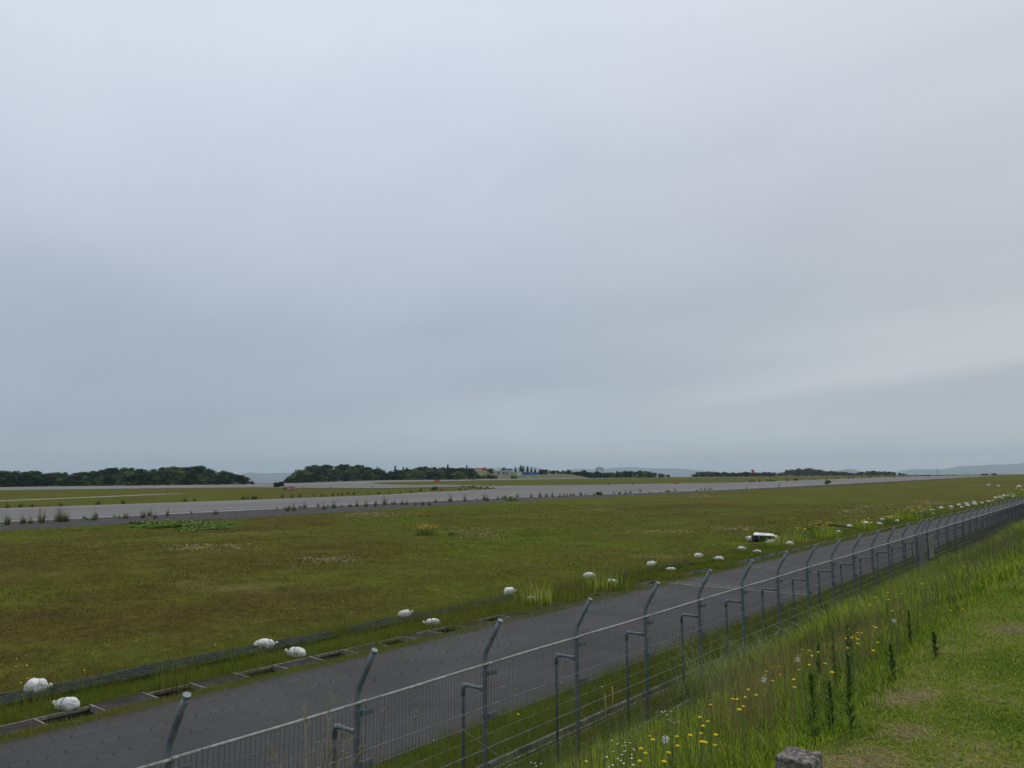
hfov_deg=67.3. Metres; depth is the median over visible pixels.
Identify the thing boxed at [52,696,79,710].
sandbag
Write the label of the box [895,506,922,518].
flower clump
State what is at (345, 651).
drain lid
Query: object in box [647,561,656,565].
sandbag
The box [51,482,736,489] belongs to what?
connecting taxiway
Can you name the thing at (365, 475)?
broadleaf tree
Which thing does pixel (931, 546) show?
notice sign
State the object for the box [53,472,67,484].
broadleaf tree
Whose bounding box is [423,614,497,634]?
drain weeds
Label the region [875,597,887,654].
yellow flower
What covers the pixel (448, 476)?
broadleaf tree
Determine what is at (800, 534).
flower clump
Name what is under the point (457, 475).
broadleaf tree
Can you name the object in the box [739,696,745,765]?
yellow flower
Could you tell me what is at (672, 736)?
white flower
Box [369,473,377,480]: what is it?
broadleaf tree
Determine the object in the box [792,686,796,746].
yellow flower
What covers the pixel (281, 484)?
shrub
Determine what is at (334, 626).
grass tussock
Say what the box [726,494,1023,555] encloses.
roadside grass
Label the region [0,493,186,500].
gravel path
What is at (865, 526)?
flower clump
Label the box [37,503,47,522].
tall weed
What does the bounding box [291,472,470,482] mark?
hill
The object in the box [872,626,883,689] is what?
yellow flower
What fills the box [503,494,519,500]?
flower clump
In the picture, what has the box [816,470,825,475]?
broadleaf tree
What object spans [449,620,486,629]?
drain lid
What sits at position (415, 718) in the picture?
dry stalk
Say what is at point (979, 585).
bank grass
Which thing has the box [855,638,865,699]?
yellow flower
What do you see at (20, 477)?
broadleaf tree
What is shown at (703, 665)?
grass tussock
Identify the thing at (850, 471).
mountains
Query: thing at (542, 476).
hill
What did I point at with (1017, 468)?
mountains
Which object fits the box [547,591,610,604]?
drain weeds
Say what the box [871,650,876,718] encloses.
yellow flower
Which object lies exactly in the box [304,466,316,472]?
broadleaf tree
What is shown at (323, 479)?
broadleaf tree
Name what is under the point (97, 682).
ribbed netting
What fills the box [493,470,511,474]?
hangar
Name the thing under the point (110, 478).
broadleaf tree
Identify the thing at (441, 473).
broadleaf tree
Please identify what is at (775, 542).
weed clump
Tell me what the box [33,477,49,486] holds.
broadleaf tree
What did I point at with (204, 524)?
creeper patch
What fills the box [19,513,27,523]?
tall weed
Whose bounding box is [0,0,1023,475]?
sky
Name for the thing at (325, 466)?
broadleaf tree
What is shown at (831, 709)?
horseweed
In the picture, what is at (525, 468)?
mountains
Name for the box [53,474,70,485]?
broadleaf tree
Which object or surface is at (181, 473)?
broadleaf tree
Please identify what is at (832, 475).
hill
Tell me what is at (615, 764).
white flower
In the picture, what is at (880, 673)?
yellow flower
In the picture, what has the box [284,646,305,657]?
sandbag
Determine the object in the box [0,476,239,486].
hill
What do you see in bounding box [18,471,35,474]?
broadleaf tree
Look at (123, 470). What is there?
broadleaf tree
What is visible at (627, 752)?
white flower
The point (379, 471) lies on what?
broadleaf tree
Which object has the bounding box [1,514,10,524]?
tall weed
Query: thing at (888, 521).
flower clump
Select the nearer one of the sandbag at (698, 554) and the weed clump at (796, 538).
the sandbag at (698, 554)
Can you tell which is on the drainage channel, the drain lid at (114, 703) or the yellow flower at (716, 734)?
the drain lid at (114, 703)
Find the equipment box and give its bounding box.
[749,532,774,541]
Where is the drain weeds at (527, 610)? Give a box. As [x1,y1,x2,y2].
[488,601,554,619]
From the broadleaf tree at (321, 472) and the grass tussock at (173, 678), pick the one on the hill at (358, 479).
the broadleaf tree at (321, 472)
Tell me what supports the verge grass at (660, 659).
on the ground at (890, 494)
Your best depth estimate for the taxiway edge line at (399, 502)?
115.64 m
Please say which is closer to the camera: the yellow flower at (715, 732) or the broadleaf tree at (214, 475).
the yellow flower at (715, 732)
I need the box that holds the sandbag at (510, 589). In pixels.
[504,587,515,594]
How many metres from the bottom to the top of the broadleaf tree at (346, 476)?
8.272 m
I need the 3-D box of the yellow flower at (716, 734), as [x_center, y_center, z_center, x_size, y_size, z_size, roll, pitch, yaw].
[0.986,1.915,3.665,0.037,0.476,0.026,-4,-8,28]
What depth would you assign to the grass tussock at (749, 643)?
14.82 m
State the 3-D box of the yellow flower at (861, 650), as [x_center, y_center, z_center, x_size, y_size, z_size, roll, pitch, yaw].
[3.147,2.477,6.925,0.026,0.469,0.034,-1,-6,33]
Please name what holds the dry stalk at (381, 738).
on the ground at (890, 494)
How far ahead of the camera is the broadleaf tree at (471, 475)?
766.45 m
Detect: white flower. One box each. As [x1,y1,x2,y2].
[606,751,622,767]
[611,740,625,767]
[620,758,634,767]
[621,742,633,767]
[623,749,634,764]
[657,710,667,754]
[661,710,671,766]
[668,719,677,767]
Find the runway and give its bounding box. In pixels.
[0,476,780,489]
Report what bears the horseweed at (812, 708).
on the ground at (890, 494)
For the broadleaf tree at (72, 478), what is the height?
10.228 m
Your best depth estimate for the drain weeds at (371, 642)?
19.00 m
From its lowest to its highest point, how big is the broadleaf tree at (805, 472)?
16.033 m
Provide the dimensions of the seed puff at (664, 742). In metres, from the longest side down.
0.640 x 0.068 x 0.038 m
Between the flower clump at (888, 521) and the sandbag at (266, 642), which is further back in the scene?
the flower clump at (888, 521)
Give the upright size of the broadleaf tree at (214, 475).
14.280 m
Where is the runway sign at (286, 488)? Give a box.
[283,486,294,490]
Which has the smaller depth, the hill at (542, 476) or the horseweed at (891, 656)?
the horseweed at (891, 656)
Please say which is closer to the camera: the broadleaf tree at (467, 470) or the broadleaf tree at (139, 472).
the broadleaf tree at (139, 472)
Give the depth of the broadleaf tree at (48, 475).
625.94 m
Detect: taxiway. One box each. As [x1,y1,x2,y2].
[0,475,999,521]
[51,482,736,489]
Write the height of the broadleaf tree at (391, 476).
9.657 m
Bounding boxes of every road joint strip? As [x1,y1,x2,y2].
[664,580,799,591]
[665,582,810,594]
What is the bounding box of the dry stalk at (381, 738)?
[378,708,385,767]
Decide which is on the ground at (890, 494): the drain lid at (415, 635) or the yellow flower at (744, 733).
the yellow flower at (744, 733)
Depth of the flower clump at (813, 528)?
54.00 m
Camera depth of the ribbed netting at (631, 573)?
32.56 m
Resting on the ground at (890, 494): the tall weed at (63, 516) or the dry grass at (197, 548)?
the dry grass at (197, 548)
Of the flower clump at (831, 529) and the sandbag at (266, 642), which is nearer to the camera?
the sandbag at (266, 642)
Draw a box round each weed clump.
[513,580,573,606]
[579,567,629,589]
[759,534,794,546]
[785,530,811,542]
[815,526,842,538]
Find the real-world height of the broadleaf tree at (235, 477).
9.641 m
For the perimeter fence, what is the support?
on the ground at (890, 494)
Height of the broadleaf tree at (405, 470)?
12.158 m
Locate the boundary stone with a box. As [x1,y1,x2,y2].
[775,746,822,767]
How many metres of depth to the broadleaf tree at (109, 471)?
648.84 m
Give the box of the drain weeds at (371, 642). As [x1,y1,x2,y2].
[330,633,412,653]
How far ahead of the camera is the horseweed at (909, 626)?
8.23 m
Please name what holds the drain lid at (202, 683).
on the drainage channel
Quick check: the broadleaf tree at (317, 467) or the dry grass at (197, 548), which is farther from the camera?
the broadleaf tree at (317, 467)
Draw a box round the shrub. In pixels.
[273,482,284,486]
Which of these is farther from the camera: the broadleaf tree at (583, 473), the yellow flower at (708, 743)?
the broadleaf tree at (583, 473)
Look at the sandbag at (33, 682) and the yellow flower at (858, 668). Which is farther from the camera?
the sandbag at (33, 682)
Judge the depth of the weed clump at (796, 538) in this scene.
46.87 m
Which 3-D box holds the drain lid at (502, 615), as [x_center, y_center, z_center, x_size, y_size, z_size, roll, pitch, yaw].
[0.020,7.000,23.286,0.660,0.114,1.012,-6,-8,39]
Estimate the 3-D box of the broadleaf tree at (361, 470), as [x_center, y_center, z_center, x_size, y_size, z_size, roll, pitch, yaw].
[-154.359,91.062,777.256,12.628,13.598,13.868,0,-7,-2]
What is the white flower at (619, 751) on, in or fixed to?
on the ground at (890, 494)
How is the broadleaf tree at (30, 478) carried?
on the hill at (126, 485)
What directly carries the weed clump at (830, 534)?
on the ground at (890, 494)
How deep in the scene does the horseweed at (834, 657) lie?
7.28 m
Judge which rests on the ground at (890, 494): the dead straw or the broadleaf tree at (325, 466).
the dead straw
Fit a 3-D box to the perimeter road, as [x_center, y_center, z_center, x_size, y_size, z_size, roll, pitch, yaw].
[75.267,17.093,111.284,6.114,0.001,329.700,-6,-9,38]
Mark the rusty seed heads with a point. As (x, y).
(756, 686)
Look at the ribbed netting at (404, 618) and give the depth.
22.19 m
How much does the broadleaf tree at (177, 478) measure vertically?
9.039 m
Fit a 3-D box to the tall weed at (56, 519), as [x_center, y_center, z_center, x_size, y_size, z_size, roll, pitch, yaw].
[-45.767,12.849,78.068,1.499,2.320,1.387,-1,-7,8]
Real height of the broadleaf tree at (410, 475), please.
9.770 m
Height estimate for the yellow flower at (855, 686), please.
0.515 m
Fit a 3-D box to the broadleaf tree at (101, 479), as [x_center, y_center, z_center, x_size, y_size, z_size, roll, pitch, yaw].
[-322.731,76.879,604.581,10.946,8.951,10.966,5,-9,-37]
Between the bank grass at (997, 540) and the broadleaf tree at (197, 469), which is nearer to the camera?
the bank grass at (997, 540)
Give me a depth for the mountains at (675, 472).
20061.89 m
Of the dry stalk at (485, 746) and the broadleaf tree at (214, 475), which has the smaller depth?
the dry stalk at (485, 746)
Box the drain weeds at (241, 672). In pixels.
[190,662,288,686]
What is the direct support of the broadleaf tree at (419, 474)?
on the hill at (358, 479)
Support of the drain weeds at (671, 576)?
on the ground at (890, 494)
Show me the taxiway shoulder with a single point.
(185, 516)
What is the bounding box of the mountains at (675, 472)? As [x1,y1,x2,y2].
[566,467,720,476]
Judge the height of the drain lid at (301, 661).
0.114 m
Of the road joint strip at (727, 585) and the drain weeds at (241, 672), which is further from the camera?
the road joint strip at (727, 585)
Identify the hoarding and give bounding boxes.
[523,472,538,474]
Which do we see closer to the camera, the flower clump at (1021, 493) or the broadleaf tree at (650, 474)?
the flower clump at (1021, 493)
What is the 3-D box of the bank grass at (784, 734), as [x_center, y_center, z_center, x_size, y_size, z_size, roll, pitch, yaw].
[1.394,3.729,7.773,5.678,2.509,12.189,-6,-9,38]
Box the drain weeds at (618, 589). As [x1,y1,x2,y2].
[594,579,654,594]
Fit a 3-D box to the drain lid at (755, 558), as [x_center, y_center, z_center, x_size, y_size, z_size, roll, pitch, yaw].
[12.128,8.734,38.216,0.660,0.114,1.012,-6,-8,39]
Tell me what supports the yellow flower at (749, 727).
on the ground at (890, 494)
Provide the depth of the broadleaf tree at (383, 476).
757.11 m
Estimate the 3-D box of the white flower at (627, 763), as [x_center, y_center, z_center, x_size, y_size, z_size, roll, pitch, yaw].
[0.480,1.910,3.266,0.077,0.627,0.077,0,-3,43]
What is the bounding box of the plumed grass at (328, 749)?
[254,689,436,767]
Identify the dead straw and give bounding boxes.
[813,621,1022,767]
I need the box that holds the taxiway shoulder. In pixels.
[0,477,970,530]
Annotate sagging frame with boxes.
[806,523,856,529]
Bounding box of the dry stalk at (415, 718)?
[408,710,417,767]
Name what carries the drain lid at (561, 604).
on the drainage channel
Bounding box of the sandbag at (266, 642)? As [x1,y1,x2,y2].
[253,638,277,647]
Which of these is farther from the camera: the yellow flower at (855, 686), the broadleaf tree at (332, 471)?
the broadleaf tree at (332, 471)
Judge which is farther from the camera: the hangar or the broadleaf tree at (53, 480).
the hangar
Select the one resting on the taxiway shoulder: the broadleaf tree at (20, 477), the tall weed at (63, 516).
the tall weed at (63, 516)
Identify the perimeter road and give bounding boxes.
[0,499,1023,767]
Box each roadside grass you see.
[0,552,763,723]
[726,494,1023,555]
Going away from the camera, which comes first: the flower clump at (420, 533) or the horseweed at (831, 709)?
the horseweed at (831, 709)
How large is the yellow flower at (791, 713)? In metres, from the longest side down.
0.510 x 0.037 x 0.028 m
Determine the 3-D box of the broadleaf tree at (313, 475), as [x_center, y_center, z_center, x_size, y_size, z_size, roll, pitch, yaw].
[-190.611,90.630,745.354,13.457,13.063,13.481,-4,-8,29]
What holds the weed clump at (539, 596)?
on the ground at (890, 494)
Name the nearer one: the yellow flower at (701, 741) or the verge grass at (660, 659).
the yellow flower at (701, 741)
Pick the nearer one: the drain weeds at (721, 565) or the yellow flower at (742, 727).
the yellow flower at (742, 727)
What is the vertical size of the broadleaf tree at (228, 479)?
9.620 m
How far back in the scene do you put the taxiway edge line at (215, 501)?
141.39 m
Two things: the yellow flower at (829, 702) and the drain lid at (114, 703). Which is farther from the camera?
the drain lid at (114, 703)
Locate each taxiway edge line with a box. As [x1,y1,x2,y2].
[0,475,997,521]
[11,492,433,508]
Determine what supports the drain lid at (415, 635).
on the drainage channel
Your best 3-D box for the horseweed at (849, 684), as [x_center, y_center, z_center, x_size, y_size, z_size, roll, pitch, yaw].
[2.102,1.951,4.775,0.194,0.576,0.195,-1,-7,8]
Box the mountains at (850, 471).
[838,469,860,475]
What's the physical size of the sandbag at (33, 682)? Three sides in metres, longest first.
0.487 x 0.274 x 0.273 m
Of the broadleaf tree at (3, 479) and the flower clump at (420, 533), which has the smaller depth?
the flower clump at (420, 533)
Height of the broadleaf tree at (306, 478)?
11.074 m
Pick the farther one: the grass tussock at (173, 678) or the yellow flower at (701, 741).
the grass tussock at (173, 678)
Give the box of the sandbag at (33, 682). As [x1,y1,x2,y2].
[23,678,52,692]
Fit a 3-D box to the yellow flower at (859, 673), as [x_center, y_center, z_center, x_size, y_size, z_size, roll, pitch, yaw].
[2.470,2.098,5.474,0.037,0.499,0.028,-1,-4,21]
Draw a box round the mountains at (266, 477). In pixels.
[241,472,291,482]
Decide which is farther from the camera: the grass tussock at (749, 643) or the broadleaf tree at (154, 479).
the broadleaf tree at (154, 479)
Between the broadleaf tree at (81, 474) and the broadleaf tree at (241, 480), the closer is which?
the broadleaf tree at (81, 474)
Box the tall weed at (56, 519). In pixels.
[52,503,64,521]
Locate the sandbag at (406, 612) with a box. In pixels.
[397,609,412,616]
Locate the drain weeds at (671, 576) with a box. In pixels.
[645,570,700,584]
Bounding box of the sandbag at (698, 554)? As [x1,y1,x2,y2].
[694,553,703,557]
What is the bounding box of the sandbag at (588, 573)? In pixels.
[583,572,595,577]
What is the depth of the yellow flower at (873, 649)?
6.35 m
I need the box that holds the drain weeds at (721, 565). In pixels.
[700,559,742,570]
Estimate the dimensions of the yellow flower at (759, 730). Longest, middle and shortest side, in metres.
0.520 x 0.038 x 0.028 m
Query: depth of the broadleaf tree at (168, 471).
668.08 m
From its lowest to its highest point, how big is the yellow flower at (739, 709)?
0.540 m
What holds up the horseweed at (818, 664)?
on the ground at (890, 494)
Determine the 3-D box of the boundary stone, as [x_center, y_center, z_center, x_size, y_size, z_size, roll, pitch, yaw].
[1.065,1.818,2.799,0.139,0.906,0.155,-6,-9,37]
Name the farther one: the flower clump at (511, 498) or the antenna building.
the antenna building
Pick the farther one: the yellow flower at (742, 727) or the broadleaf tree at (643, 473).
the broadleaf tree at (643, 473)
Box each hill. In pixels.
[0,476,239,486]
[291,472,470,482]
[474,470,586,478]
[787,472,888,475]
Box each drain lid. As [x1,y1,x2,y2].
[0,718,47,735]
[88,692,159,712]
[189,672,248,690]
[272,656,325,670]
[340,643,387,654]
[399,630,439,641]
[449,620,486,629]
[494,611,529,618]
[538,602,565,607]
[695,569,714,573]
[746,557,762,560]
[761,554,776,557]
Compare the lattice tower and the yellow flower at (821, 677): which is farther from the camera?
the lattice tower
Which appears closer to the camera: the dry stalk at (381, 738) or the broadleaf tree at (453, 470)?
the dry stalk at (381, 738)
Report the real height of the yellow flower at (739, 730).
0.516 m
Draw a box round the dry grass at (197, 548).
[121,484,1013,563]
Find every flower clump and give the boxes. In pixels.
[413,524,437,535]
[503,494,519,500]
[785,527,822,539]
[800,520,835,533]
[807,523,843,538]
[850,518,882,529]
[879,515,898,523]
[894,508,921,520]
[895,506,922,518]
[908,506,938,517]
[916,505,942,515]
[1004,489,1023,496]
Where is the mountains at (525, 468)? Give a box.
[494,466,556,473]
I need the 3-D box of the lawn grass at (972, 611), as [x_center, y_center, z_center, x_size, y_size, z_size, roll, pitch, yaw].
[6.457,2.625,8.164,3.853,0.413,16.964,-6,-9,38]
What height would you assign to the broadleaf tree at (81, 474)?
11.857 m
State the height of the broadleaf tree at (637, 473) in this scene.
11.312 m
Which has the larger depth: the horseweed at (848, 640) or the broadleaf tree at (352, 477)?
the broadleaf tree at (352, 477)
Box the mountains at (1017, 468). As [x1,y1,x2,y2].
[896,463,1023,474]
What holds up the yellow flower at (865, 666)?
on the ground at (890, 494)
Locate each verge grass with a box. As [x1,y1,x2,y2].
[360,598,852,767]
[797,521,1014,603]
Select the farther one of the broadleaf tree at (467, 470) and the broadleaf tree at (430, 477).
the broadleaf tree at (467, 470)
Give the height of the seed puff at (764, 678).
0.594 m
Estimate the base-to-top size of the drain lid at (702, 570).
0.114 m
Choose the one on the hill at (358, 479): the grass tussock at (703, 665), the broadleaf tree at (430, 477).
the broadleaf tree at (430, 477)
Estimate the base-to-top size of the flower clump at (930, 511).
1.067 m
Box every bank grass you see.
[536,586,1018,767]
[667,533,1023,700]
[901,515,1023,572]
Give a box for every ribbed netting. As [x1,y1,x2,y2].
[0,631,339,705]
[340,589,536,634]
[549,560,693,590]
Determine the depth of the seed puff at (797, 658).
5.42 m
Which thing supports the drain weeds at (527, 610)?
on the ground at (890, 494)
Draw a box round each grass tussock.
[150,649,195,693]
[307,610,376,637]
[625,632,779,698]
[713,620,797,659]
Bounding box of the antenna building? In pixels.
[472,468,485,470]
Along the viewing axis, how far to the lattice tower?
1047.19 m
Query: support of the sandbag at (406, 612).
on the ground at (890, 494)
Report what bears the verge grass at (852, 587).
on the ground at (890, 494)
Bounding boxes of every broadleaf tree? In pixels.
[0,471,19,486]
[0,475,9,486]
[11,474,28,486]
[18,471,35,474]
[18,473,39,486]
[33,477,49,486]
[42,473,57,481]
[43,477,56,485]
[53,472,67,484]
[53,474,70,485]
[61,475,77,485]
[76,472,95,484]
[79,476,93,485]
[94,476,108,485]
[100,468,116,479]
[102,474,117,485]
[113,472,139,485]
[114,468,129,474]
[127,473,148,485]
[136,470,148,483]
[144,472,161,484]
[160,467,180,479]
[160,477,172,484]
[173,471,185,482]
[173,476,183,484]
[179,471,199,484]
[187,466,206,474]
[195,476,209,484]
[203,469,217,480]
[209,474,226,484]
[223,475,233,484]
[233,475,249,483]
[237,476,247,483]
[290,471,304,482]
[296,473,310,482]
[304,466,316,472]
[309,471,320,482]
[313,465,323,471]
[316,469,324,477]
[316,475,327,481]
[320,464,330,469]
[323,469,337,478]
[327,474,338,481]
[335,464,344,470]
[340,474,349,480]
[349,473,356,480]
[353,468,364,478]
[360,473,372,480]
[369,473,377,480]
[371,468,385,479]
[378,473,387,479]
[386,472,398,479]
[393,472,403,479]
[401,469,409,478]
[404,472,412,479]
[412,469,425,479]
[426,472,438,479]
[432,471,444,479]
[444,468,462,475]
[445,472,453,479]
[451,471,464,479]
[462,467,473,475]
[466,471,478,479]
[579,470,588,477]
[633,470,642,477]
[639,471,647,477]
[645,472,653,477]
[800,469,809,475]
[808,470,816,475]
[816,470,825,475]
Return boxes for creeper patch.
[129,519,234,530]
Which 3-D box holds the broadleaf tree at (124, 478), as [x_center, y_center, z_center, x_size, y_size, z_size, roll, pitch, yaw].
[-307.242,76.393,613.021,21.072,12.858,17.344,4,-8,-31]
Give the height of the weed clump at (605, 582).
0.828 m
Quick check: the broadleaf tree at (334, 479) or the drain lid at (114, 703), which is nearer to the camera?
the drain lid at (114, 703)
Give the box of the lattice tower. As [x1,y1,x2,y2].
[596,464,602,471]
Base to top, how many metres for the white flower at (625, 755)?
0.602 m
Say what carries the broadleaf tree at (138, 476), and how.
on the hill at (126, 485)
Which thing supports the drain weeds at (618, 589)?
on the ground at (890, 494)
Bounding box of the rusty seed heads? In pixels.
[690,595,913,746]
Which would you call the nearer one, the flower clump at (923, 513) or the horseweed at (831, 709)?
the horseweed at (831, 709)
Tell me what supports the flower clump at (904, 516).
on the ground at (890, 494)
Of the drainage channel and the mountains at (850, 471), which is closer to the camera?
the drainage channel
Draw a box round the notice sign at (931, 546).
[928,535,933,557]
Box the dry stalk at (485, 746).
[459,729,507,767]
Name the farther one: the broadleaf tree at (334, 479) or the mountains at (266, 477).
the mountains at (266, 477)
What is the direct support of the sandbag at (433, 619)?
on the ground at (890, 494)
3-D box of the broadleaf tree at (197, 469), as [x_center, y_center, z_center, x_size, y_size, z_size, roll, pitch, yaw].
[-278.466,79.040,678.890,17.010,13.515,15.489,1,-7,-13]
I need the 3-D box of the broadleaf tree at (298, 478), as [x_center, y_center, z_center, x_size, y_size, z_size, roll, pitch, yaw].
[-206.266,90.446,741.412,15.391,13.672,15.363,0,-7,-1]
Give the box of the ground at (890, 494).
[0,474,1023,767]
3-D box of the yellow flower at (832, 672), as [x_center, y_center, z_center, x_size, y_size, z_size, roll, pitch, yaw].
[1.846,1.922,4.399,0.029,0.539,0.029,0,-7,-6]
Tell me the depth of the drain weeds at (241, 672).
16.27 m
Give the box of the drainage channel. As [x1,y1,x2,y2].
[0,508,977,726]
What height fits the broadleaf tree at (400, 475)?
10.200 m
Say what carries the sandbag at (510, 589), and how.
on the ground at (890, 494)
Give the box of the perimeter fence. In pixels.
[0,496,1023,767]
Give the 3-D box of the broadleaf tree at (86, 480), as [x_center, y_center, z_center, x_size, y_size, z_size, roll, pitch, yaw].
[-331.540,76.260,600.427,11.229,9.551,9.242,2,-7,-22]
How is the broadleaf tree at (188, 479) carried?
on the hill at (126, 485)
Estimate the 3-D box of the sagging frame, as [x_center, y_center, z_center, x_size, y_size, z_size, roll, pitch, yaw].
[24.222,10.807,58.244,3.956,0.660,1.501,-1,-7,1]
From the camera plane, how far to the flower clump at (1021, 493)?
137.40 m
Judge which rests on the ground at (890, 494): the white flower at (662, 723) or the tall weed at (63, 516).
the white flower at (662, 723)
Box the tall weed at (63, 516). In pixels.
[58,509,67,521]
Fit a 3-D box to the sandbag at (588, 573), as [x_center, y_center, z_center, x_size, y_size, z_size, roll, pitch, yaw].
[3.114,7.672,30.880,0.531,0.240,0.260,1,-7,-4]
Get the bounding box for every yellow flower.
[700,740,703,767]
[706,720,709,766]
[709,704,720,760]
[713,733,718,767]
[729,698,733,758]
[735,698,741,763]
[737,708,746,767]
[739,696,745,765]
[742,705,746,766]
[747,689,749,764]
[755,694,762,767]
[789,679,794,745]
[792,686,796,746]
[817,651,825,707]
[823,663,833,741]
[831,671,837,759]
[847,647,862,721]
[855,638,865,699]
[856,632,859,700]
[856,643,861,703]
[858,639,871,691]
[861,632,861,669]
[870,627,876,679]
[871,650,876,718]
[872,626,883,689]
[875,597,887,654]
[876,642,884,706]
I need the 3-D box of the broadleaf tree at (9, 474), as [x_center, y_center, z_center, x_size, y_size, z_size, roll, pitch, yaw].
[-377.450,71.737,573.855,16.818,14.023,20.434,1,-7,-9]
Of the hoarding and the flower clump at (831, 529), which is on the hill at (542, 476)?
the hoarding
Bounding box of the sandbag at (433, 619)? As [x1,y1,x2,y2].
[422,618,440,625]
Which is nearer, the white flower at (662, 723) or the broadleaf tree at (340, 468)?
the white flower at (662, 723)
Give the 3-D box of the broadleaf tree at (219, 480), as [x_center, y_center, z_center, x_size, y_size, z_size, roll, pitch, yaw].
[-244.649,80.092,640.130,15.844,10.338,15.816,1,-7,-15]
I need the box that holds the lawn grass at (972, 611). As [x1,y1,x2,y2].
[750,564,1023,767]
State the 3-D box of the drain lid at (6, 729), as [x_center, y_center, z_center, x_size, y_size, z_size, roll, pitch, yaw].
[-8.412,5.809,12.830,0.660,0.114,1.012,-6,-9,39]
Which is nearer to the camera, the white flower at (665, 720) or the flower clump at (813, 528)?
the white flower at (665, 720)
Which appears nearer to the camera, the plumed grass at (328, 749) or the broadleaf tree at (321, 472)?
the plumed grass at (328, 749)
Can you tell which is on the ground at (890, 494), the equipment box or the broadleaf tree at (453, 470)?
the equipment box
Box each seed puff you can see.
[660,735,669,767]
[761,677,774,760]
[796,657,803,725]
[892,619,899,679]
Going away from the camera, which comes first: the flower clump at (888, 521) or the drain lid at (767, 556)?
the drain lid at (767, 556)
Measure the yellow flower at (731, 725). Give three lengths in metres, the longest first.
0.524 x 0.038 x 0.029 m
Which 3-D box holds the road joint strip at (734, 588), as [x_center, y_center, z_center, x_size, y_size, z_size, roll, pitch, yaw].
[8.040,7.499,28.267,6.005,0.001,0.180,-6,-9,37]
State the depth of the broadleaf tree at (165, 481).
624.63 m
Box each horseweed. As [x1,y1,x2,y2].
[800,671,829,738]
[811,641,825,680]
[817,679,841,727]
[827,630,843,682]
[836,649,869,738]
[838,622,860,700]
[882,642,902,676]
[902,610,915,642]
[925,630,943,657]
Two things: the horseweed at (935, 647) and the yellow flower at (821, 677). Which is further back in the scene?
the horseweed at (935, 647)
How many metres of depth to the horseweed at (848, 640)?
6.06 m
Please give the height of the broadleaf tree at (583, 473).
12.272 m
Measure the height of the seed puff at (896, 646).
0.539 m

